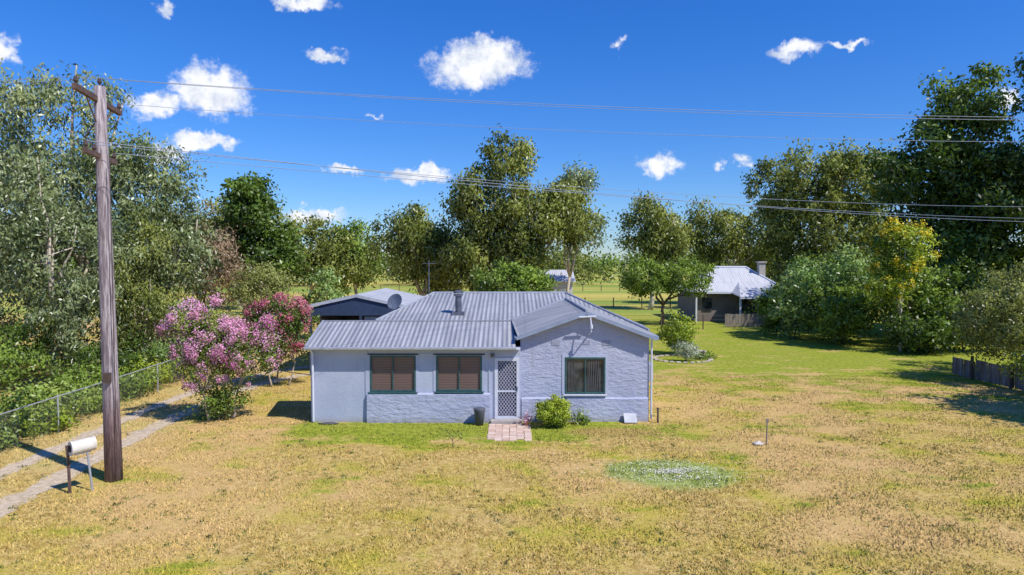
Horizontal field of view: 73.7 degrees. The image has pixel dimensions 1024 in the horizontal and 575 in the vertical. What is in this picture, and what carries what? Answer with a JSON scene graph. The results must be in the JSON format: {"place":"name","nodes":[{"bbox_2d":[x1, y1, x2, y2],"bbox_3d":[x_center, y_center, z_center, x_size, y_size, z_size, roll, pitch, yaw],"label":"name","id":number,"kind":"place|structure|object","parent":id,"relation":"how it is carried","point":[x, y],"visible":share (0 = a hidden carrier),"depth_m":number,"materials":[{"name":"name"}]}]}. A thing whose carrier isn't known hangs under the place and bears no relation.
{"place":"outdoors","nodes":[
{"label":"outdoors","id":0,"kind":"place"},
{"bbox_2d":[0,366,309,517],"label":"driveway","id":1,"kind":"structure","parent":0,"point":[53,480],"depth_m":20.45,"materials":[{"name":"beige concrete"}]},
{"bbox_2d":[0,263,1023,574],"bbox_3d":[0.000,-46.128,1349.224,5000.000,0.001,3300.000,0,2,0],"label":"ground","id":2,"kind":"structure","parent":0,"point":[746,351],"depth_m":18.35,"materials":[{"name":"green plant"}]},
{"bbox_2d":[0,413,34,451],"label":"shrub","id":3,"kind":"object","parent":2,"relation":"on","point":[6,441],"visible":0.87,"depth_m":20.79,"materials":[{"name":"green plant"}]},
{"bbox_2d":[0,299,57,368],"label":"shrub","id":4,"kind":"object","parent":2,"relation":"on","point":[1,326],"visible":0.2,"depth_m":31.74,"materials":[{"name":"green plant"}]},
{"bbox_2d":[0,330,67,393],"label":"shrub","id":5,"kind":"object","parent":2,"relation":"on","point":[6,375],"visible":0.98,"depth_m":25.79,"materials":[{"name":"green plant"}]},
{"bbox_2d":[0,58,79,296],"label":"gum tree","id":6,"kind":"object","parent":2,"relation":"on","point":[3,85],"visible":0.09,"depth_m":38.58,"materials":[{"name":"green plant"}]},
{"bbox_2d":[0,400,89,437],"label":"shrub","id":7,"kind":"object","parent":2,"relation":"on","point":[28,420],"visible":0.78,"depth_m":22.53,"materials":[{"name":"green plant"}]},
{"bbox_2d":[0,371,98,433],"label":"shrub","id":8,"kind":"object","parent":2,"relation":"on","point":[31,394],"visible":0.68,"depth_m":23.38,"materials":[{"name":"green plant"}]},
{"bbox_2d":[0,308,98,389],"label":"shrub","id":9,"kind":"object","parent":2,"relation":"on","point":[14,331],"visible":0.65,"depth_m":29.75,"materials":[{"name":"green plant"}]},
{"bbox_2d":[0,143,153,373],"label":"gum tree","id":10,"kind":"object","parent":2,"relation":"on","point":[81,290],"visible":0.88,"depth_m":30.24,"materials":[{"name":"green plant"}]},
{"bbox_2d":[65,436,96,493],"bbox_3d":[-10.606,4.385,16.821,0.384,1.350,0.599,2,3,39],"label":"letterbox","id":11,"kind":"object","parent":2,"relation":"on","point":[83,446],"visible":1,"depth_m":16.73,"materials":[{"name":"metal"}]},
{"bbox_2d":[39,359,140,408],"bbox_3d":[-16.885,3.918,27.045,4.376,2.464,3.908,0,2,0],"label":"shrub","id":12,"kind":"object","parent":2,"relation":"on","point":[87,377],"visible":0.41,"depth_m":26.94,"materials":[{"name":"green plant"}]},
{"bbox_2d":[59,381,125,419],"bbox_3d":[-15.789,4.359,25.660,2.387,1.820,2.741,0,2,0],"label":"shrub","id":13,"kind":"object","parent":2,"relation":"on","point":[97,402],"visible":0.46,"depth_m":25.45,"materials":[{"name":"green plant"}]},
{"bbox_2d":[0,60,193,365],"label":"gum tree","id":14,"kind":"object","parent":2,"relation":"on","point":[49,95],"visible":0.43,"depth_m":35.64,"materials":[{"name":"green plant"}]},
{"bbox_2d":[0,357,212,452],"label":"chain link fence","id":15,"kind":"object","parent":2,"relation":"on","point":[57,400],"visible":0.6,"depth_m":23.61,"materials":[{"name":"metal"}]},
{"bbox_2d":[51,326,165,382],"bbox_3d":[-18.385,3.421,31.046,4.272,3.270,4.384,-2,3,-42],"label":"shrub","id":16,"kind":"object","parent":2,"relation":"on","point":[86,350],"visible":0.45,"depth_m":30.56,"materials":[{"name":"green plant"}]},
{"bbox_2d":[82,205,198,371],"bbox_3d":[-18.616,0.241,33.851,5.777,8.626,5.502,0,2,0],"label":"gum tree","id":17,"kind":"object","parent":2,"relation":"on","point":[150,315],"visible":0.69,"depth_m":33.57,"materials":[{"name":"green plant"}]},
{"bbox_2d":[119,361,162,400],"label":"shrub","id":18,"kind":"object","parent":2,"relation":"on","point":[133,387],"visible":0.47,"depth_m":28.54,"materials":[{"name":"green plant"}]},
{"bbox_2d":[97,307,194,365],"bbox_3d":[-19.841,2.607,37.217,5.629,3.809,6.309,0,2,0],"label":"shrub","id":19,"kind":"object","parent":2,"relation":"on","point":[156,334],"visible":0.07,"depth_m":36.73,"materials":[{"name":"green plant"}]},
{"bbox_2d":[74,129,228,359],"bbox_3d":[-20.363,-2.270,38.822,7.938,13.184,7.112,0,2,0],"label":"gum tree","id":20,"kind":"object","parent":2,"relation":"on","point":[192,220],"visible":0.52,"depth_m":38.52,"materials":[{"name":"green plant"}]},
{"bbox_2d":[118,354,187,392],"bbox_3d":[-16.367,3.910,30.363,3.131,2.051,3.104,0,2,0],"label":"shrub","id":21,"kind":"object","parent":2,"relation":"on","point":[153,369],"visible":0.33,"depth_m":30.26,"materials":[{"name":"green plant"}]},
{"bbox_2d":[142,334,201,378],"bbox_3d":[-16.669,3.355,33.617,3.562,2.487,3.119,2,3,45],"label":"shrub","id":22,"kind":"object","parent":2,"relation":"on","point":[160,357],"visible":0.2,"depth_m":33.03,"materials":[{"name":"green plant"}]},
{"bbox_2d":[151,356,193,382],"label":"shrub","id":23,"kind":"object","parent":2,"relation":"on","point":[169,371],"visible":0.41,"depth_m":32.04,"materials":[{"name":"green plant"}]},
{"bbox_2d":[160,197,259,338],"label":"wattle tree","id":24,"kind":"object","parent":2,"relation":"on","point":[220,245],"visible":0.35,"depth_m":45.65,"materials":[{"name":"green plant"}]},
{"bbox_2d":[176,379,259,420],"bbox_3d":[-10.531,4.014,24.544,2.028,1.715,2.718,2,3,43],"label":"myrtle undergrowth shrub","id":25,"kind":"object","parent":2,"relation":"on","point":[217,400],"visible":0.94,"depth_m":24.31,"materials":[{"name":"green plant"}]},
{"bbox_2d":[151,292,289,420],"bbox_3d":[-10.499,2.490,24.696,4.975,4.765,3.383,0,2,0],"label":"crape myrtle tree","id":26,"kind":"object","parent":2,"relation":"on","point":[216,350],"visible":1,"depth_m":24.16,"materials":[{"name":"pink plant"}]},
{"bbox_2d":[198,299,256,351],"bbox_3d":[-16.124,2.476,38.591,4.581,3.709,4.972,0,2,0],"label":"shrub","id":27,"kind":"object","parent":2,"relation":"on","point":[220,316],"visible":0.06,"depth_m":38.48,"materials":[{"name":"green plant"}]},
{"bbox_2d":[176,190,318,309],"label":"paddock tree","id":28,"kind":"object","parent":2,"relation":"on","point":[216,208],"visible":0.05,"depth_m":78.63,"materials":[{"name":"green plant"}]},
{"bbox_2d":[193,170,319,336],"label":"kurrajong tree","id":29,"kind":"object","parent":2,"relation":"on","point":[251,206],"visible":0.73,"depth_m":48.92,"materials":[{"name":"green plant"}]},
{"bbox_2d":[223,260,300,320],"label":"olive tree","id":30,"kind":"object","parent":2,"relation":"on","point":[248,284],"visible":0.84,"depth_m":42.49,"materials":[{"name":"green plant"}]},
{"bbox_2d":[239,291,319,386],"bbox_3d":[-10.546,2.350,31.346,3.986,4.519,3.437,1,2,17],"label":"crape myrtle tree","id":31,"kind":"object","parent":2,"relation":"on","point":[293,317],"visible":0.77,"depth_m":30.88,"materials":[{"name":"pink plant"}]},
{"bbox_2d":[292,261,351,327],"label":"bright shrub","id":32,"kind":"object","parent":2,"relation":"on","point":[327,291],"visible":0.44,"depth_m":49.80,"materials":[{"name":"green plant"}]},
{"bbox_2d":[318,422,337,424],"bbox_3d":[-6.437,4.764,23.901,0.731,0.114,0.211,0,2,0],"label":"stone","id":33,"kind":"object","parent":2,"relation":"on","point":[330,423],"visible":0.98,"depth_m":23.84,"materials":[{"name":"grey stone"}]},
{"bbox_2d":[267,208,390,303],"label":"paddock tree","id":34,"kind":"object","parent":2,"relation":"on","point":[355,272],"visible":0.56,"depth_m":70.73,"materials":[{"name":"green plant"}]},
{"bbox_2d":[307,215,385,294],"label":"paddock tree","id":35,"kind":"object","parent":2,"relation":"on","point":[359,227],"visible":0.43,"depth_m":72.53,"materials":[{"name":"green plant"}]},
{"bbox_2d":[309,288,422,374],"bbox_3d":[-7.750,2.211,38.038,5.530,4.060,8.150,0,2,0],"label":"carport","id":36,"kind":"object","parent":2,"relation":"on","point":[371,305],"visible":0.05,"depth_m":33.99,"materials":[{"name":"metal"}]},
{"bbox_2d":[364,317,378,319],"bbox_3d":[-6.500,2.872,34.251,1.800,2.830,0.030,0,2,0],"label":"roller door","id":37,"kind":"structure","parent":36,"relation":"in","point":[365,318],"depth_m":34.18,"materials":[{"name":"grey metal"}]},
{"bbox_2d":[353,200,468,295],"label":"river gum tree","id":38,"kind":"object","parent":2,"relation":"on","point":[418,241],"visible":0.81,"depth_m":53.69,"materials":[{"name":"green plant"}]},
{"bbox_2d":[215,285,619,290],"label":"paddock fence","id":39,"kind":"object","parent":2,"relation":"on","point":[399,288],"visible":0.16,"depth_m":130.06,"materials":[{"name":"brown wood"}]},
{"bbox_2d":[187,297,670,307],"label":"paddock fence","id":40,"kind":"object","parent":2,"relation":"on","point":[585,299],"visible":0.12,"depth_m":84.08,"materials":[{"name":"brown wood"}]},
{"bbox_2d":[445,429,462,442],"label":"grass tuft","id":41,"kind":"object","parent":2,"relation":"on","point":[453,434],"visible":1,"depth_m":20.84,"materials":[{"name":"green plant"}]},
{"bbox_2d":[474,407,484,425],"bbox_3d":[-1.130,4.492,23.740,0.420,0.600,0.420,0,2,0],"label":"plant pot","id":42,"kind":"object","parent":2,"relation":"on","point":[479,413],"visible":1,"depth_m":23.61,"materials":[{"name":"grey plastic"}]},
{"bbox_2d":[303,260,658,423],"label":"rendered cottage","id":43,"kind":"structure","parent":2,"relation":"on","point":[457,356],"depth_m":24.24,"materials":[{"name":"paint"}]},
{"bbox_2d":[370,355,415,391],"bbox_3d":[-4.210,3.045,24.145,1.620,1.300,0.080,0,2,0],"label":"window frame","id":44,"kind":"structure","parent":43,"relation":"in","point":[371,356],"depth_m":24.11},
{"bbox_2d":[372,357,413,389],"label":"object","id":45,"kind":"structure","parent":43,"relation":"in","point":[381,366],"depth_m":24.17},
{"bbox_2d":[436,355,481,390],"bbox_3d":[-1.870,3.035,24.144,1.620,1.280,0.080,0,2,0],"label":"window frame","id":46,"kind":"structure","parent":43,"relation":"in","point":[437,356],"depth_m":24.10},
{"bbox_2d":[438,357,479,388],"label":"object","id":47,"kind":"structure","parent":43,"relation":"in","point":[448,373],"depth_m":24.17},
{"bbox_2d":[498,361,516,415],"bbox_3d":[-0.170,3.593,24.226,0.780,2.120,0.040,0,2,0],"label":"door leaf","id":48,"kind":"structure","parent":43,"relation":"in","point":[500,378],"depth_m":24.20,"materials":[{"name":"paint"}]},
{"bbox_2d":[565,357,604,393],"bbox_3d":[2.600,3.135,24.298,1.440,1.310,0.080,0,2,0],"label":"window frame","id":49,"kind":"structure","parent":43,"relation":"in","point":[566,358],"depth_m":24.27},
{"bbox_2d":[567,359,602,391],"label":"window pane","id":50,"kind":"structure","parent":43,"relation":"in","point":[578,363],"depth_m":24.32,"materials":[{"name":"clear glass"}]},
{"bbox_2d":[487,424,531,440],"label":"brick path","id":51,"kind":"structure","parent":2,"relation":"on","point":[500,433],"depth_m":22.62,"materials":[{"name":"pink brick"}]},
{"bbox_2d":[517,410,532,425],"bbox_3d":[0.511,4.517,23.643,0.550,0.558,0.484,-2,3,-35],"label":"flower pot","id":52,"kind":"object","parent":51,"relation":"on","point":[525,422],"visible":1,"depth_m":23.58,"materials":[{"name":"ceramic"}]},
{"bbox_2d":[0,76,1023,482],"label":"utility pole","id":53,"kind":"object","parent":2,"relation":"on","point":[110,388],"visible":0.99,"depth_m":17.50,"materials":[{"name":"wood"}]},
{"bbox_2d":[0,389,1023,574],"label":"weed tufts","id":54,"kind":"object","parent":2,"relation":"on","point":[659,539],"visible":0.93,"depth_m":15.83,"materials":[{"name":"green plant"}]},
{"bbox_2d":[429,123,604,291],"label":"river gum tree","id":55,"kind":"object","parent":2,"relation":"on","point":[508,234],"visible":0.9,"depth_m":50.73,"materials":[{"name":"green plant"}]},
{"bbox_2d":[468,256,565,291],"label":"mulberry tree","id":56,"kind":"object","parent":2,"relation":"on","point":[518,280],"visible":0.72,"depth_m":40.30,"materials":[{"name":"green plant"}]},
{"bbox_2d":[42,249,1004,275],"bbox_3d":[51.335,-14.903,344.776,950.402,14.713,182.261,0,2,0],"label":"distant trees","id":57,"kind":"object","parent":2,"relation":"on","point":[606,262],"visible":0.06,"depth_m":316.74,"materials":[{"name":"green plant"}]},
{"bbox_2d":[532,394,574,427],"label":"round bush","id":58,"kind":"object","parent":2,"relation":"on","point":[555,409],"visible":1,"depth_m":23.30,"materials":[{"name":"green plant"}]},
{"bbox_2d":[538,270,575,294],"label":"farm shed","id":59,"kind":"structure","parent":2,"relation":"on","point":[563,279],"depth_m":58.20,"materials":[{"name":"metal"}]},
{"bbox_2d":[538,154,613,292],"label":"river gum tree","id":60,"kind":"object","parent":2,"relation":"on","point":[589,185],"visible":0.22,"depth_m":55.42,"materials":[{"name":"green plant"}]},
{"bbox_2d":[571,407,590,424],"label":"strappy plant","id":61,"kind":"object","parent":2,"relation":"on","point":[581,417],"visible":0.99,"depth_m":23.80,"materials":[{"name":"green plant"}]},
{"bbox_2d":[289,246,887,286],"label":"paddock tree belt","id":62,"kind":"object","parent":2,"relation":"on","point":[579,262],"visible":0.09,"depth_m":166.03,"materials":[{"name":"green plant"}]},
{"bbox_2d":[623,413,636,422],"bbox_3d":[4.175,4.599,24.079,0.450,0.300,0.270,0,2,0],"label":"leaning board","id":63,"kind":"object","parent":2,"relation":"on","point":[630,417],"visible":1,"depth_m":24.06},
{"bbox_2d":[606,189,703,309],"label":"river gum tree","id":64,"kind":"object","parent":2,"relation":"on","point":[661,237],"visible":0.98,"depth_m":78.73,"materials":[{"name":"green plant"}]},
{"bbox_2d":[657,407,658,422],"bbox_3d":[5.150,4.508,24.091,0.083,0.540,0.083,-1,2,-22],"label":"garden tap post","id":65,"kind":"object","parent":2,"relation":"on","point":[657,414],"visible":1,"depth_m":24.06,"materials":[{"name":"brown wood"}]},
{"bbox_2d":[614,252,718,323],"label":"fruit tree","id":66,"kind":"object","parent":2,"relation":"on","point":[655,271],"visible":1,"depth_m":60.35,"materials":[{"name":"green plant"}]},
{"bbox_2d":[619,314,726,328],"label":"paddock fence","id":67,"kind":"object","parent":2,"relation":"on","point":[702,324],"visible":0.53,"depth_m":57.16,"materials":[{"name":"brown wood"}]},
{"bbox_2d":[655,308,699,352],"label":"lemon shrub","id":68,"kind":"object","parent":2,"relation":"on","point":[678,332],"visible":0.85,"depth_m":41.29,"materials":[{"name":"green plant"}]},
{"bbox_2d":[574,449,780,497],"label":"clover flowers","id":69,"kind":"object","parent":2,"relation":"on","point":[679,470],"visible":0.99,"depth_m":18.41,"materials":[{"name":"white plant"}]},
{"bbox_2d":[653,354,712,362],"bbox_3d":[9.900,4.139,39.688,3.460,0.080,3.158,0,2,0],"label":"garden bed edging","id":70,"kind":"object","parent":2,"relation":"on","point":[657,356],"visible":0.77,"depth_m":38.73,"materials":[{"name":"grey stone"}]},
{"bbox_2d":[668,339,702,361],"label":"silver shrub","id":71,"kind":"object","parent":2,"relation":"on","point":[685,354],"visible":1,"depth_m":38.80,"materials":[{"name":"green plant"}]},
{"bbox_2d":[694,350,717,359],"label":"ground plant","id":72,"kind":"object","parent":2,"relation":"on","point":[707,355],"visible":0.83,"depth_m":39.70,"materials":[{"name":"green plant"}]},
{"bbox_2d":[677,191,797,276],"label":"river gum tree","id":73,"kind":"object","parent":2,"relation":"on","point":[724,246],"visible":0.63,"depth_m":88.57,"materials":[{"name":"green plant"}]},
{"bbox_2d":[693,266,781,321],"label":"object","id":74,"kind":"object","parent":2,"relation":"on","point":[740,298],"visible":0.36,"depth_m":64.10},
{"bbox_2d":[752,441,763,445],"bbox_3d":[7.650,4.852,21.202,0.334,0.194,0.255,0,2,0],"label":"stone","id":75,"kind":"object","parent":2,"relation":"on","point":[756,443],"visible":0.95,"depth_m":21.11,"materials":[{"name":"white stone"}]},
{"bbox_2d":[725,314,800,326],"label":"paling fence","id":76,"kind":"object","parent":2,"relation":"on","point":[731,322],"visible":0.37,"depth_m":58.96,"materials":[{"name":"grey wood"}]},
{"bbox_2d":[766,419,768,444],"bbox_3d":[7.918,4.480,21.188,0.085,0.821,0.050,0,2,0],"label":"marker post","id":77,"kind":"object","parent":2,"relation":"on","point":[767,421],"visible":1,"depth_m":21.17,"materials":[{"name":"brown wood"}]},
{"bbox_2d":[744,282,795,334],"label":"hedge shrub","id":78,"kind":"object","parent":2,"relation":"on","point":[762,304],"visible":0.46,"depth_m":52.91,"materials":[{"name":"green plant"}]},
{"bbox_2d":[762,256,840,338],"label":"hedge shrub","id":79,"kind":"object","parent":2,"relation":"on","point":[798,295],"visible":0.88,"depth_m":49.07,"materials":[{"name":"green plant"}]},
{"bbox_2d":[722,132,906,289],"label":"gum tree","id":80,"kind":"object","parent":2,"relation":"on","point":[836,171],"visible":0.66,"depth_m":74.52,"materials":[{"name":"green plant"}]},
{"bbox_2d":[789,250,868,328],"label":"hedge shrub","id":81,"kind":"object","parent":2,"relation":"on","point":[828,256],"visible":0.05,"depth_m":53.95,"materials":[{"name":"green plant"}]},
{"bbox_2d":[803,277,890,345],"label":"hedge shrub","id":82,"kind":"object","parent":2,"relation":"on","point":[829,324],"visible":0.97,"depth_m":46.03,"materials":[{"name":"green plant"}]},
{"bbox_2d":[806,237,887,328],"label":"hedge shrub","id":83,"kind":"object","parent":2,"relation":"on","point":[847,270],"visible":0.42,"depth_m":48.48,"materials":[{"name":"green plant"}]},
{"bbox_2d":[857,215,944,351],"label":"silky oak tree","id":84,"kind":"object","parent":2,"relation":"on","point":[895,286],"visible":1,"depth_m":42.56,"materials":[{"name":"green plant"}]},
{"bbox_2d":[859,264,952,346],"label":"hedge shrub","id":85,"kind":"object","parent":2,"relation":"on","point":[918,305],"visible":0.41,"depth_m":44.66,"materials":[{"name":"green plant"}]},
{"bbox_2d":[870,310,963,354],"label":"hedge shrub","id":86,"kind":"object","parent":2,"relation":"on","point":[921,335],"visible":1,"depth_m":41.39,"materials":[{"name":"green plant"}]},
{"bbox_2d":[855,60,1023,313],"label":"cedar tree","id":87,"kind":"object","parent":2,"relation":"on","point":[944,151],"visible":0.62,"depth_m":51.72,"materials":[{"name":"green plant"}]},
{"bbox_2d":[881,253,1005,335],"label":"hedge shrub","id":88,"kind":"object","parent":2,"relation":"on","point":[946,269],"visible":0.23,"depth_m":46.89,"materials":[{"name":"green plant"}]},
{"bbox_2d":[921,282,989,351],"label":"hedge shrub","id":89,"kind":"object","parent":2,"relation":"on","point":[944,301],"visible":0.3,"depth_m":42.99,"materials":[{"name":"green plant"}]},
{"bbox_2d":[940,52,1023,275],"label":"cedar tree","id":90,"kind":"object","parent":2,"relation":"on","point":[1008,218],"visible":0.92,"depth_m":48.70,"materials":[{"name":"green plant"}]},
{"bbox_2d":[943,257,1023,369],"bbox_3d":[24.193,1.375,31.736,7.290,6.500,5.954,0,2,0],"label":"pepper tree","id":91,"kind":"object","parent":2,"relation":"on","point":[1009,306],"visible":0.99,"depth_m":31.55,"materials":[{"name":"green plant"}]},
{"bbox_2d":[952,356,1023,390],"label":"corrugated tin fence","id":92,"kind":"object","parent":2,"relation":"on","point":[991,372],"visible":0.85,"depth_m":32.00,"materials":[{"name":"grey metal"}]},
{"bbox_2d":[989,330,1023,389],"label":"shrub","id":93,"kind":"object","parent":2,"relation":"on","point":[1015,365],"visible":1,"depth_m":29.14,"materials":[{"name":"green plant"}]},
{"bbox_2d":[0,0,1023,262],"label":"sky","id":94,"kind":"structure","parent":0,"point":[843,58],"materials":[{"name":"blue"}]},
{"bbox_2d":[678,291,768,320],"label":"walls","id":95,"kind":"structure","parent":0,"point":[723,305],"depth_m":64.64,"materials":[{"name":"grey"}]},
{"bbox_2d":[702,298,754,311],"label":"windows","id":96,"kind":"structure","parent":95,"relation":"attached to","point":[707,304],"depth_m":64.53,"materials":[{"name":"black glass"}]},
{"bbox_2d":[681,268,780,297],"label":"roof","id":97,"kind":"structure","parent":95,"relation":"on","point":[742,282],"depth_m":64.97,"materials":[{"name":"silver metal"}]},
{"bbox_2d":[756,261,766,275],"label":"chimney","id":98,"kind":"object","parent":97,"relation":"on","point":[761,266],"visible":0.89,"depth_m":65.98,"materials":[{"name":"brick"}]}
]}

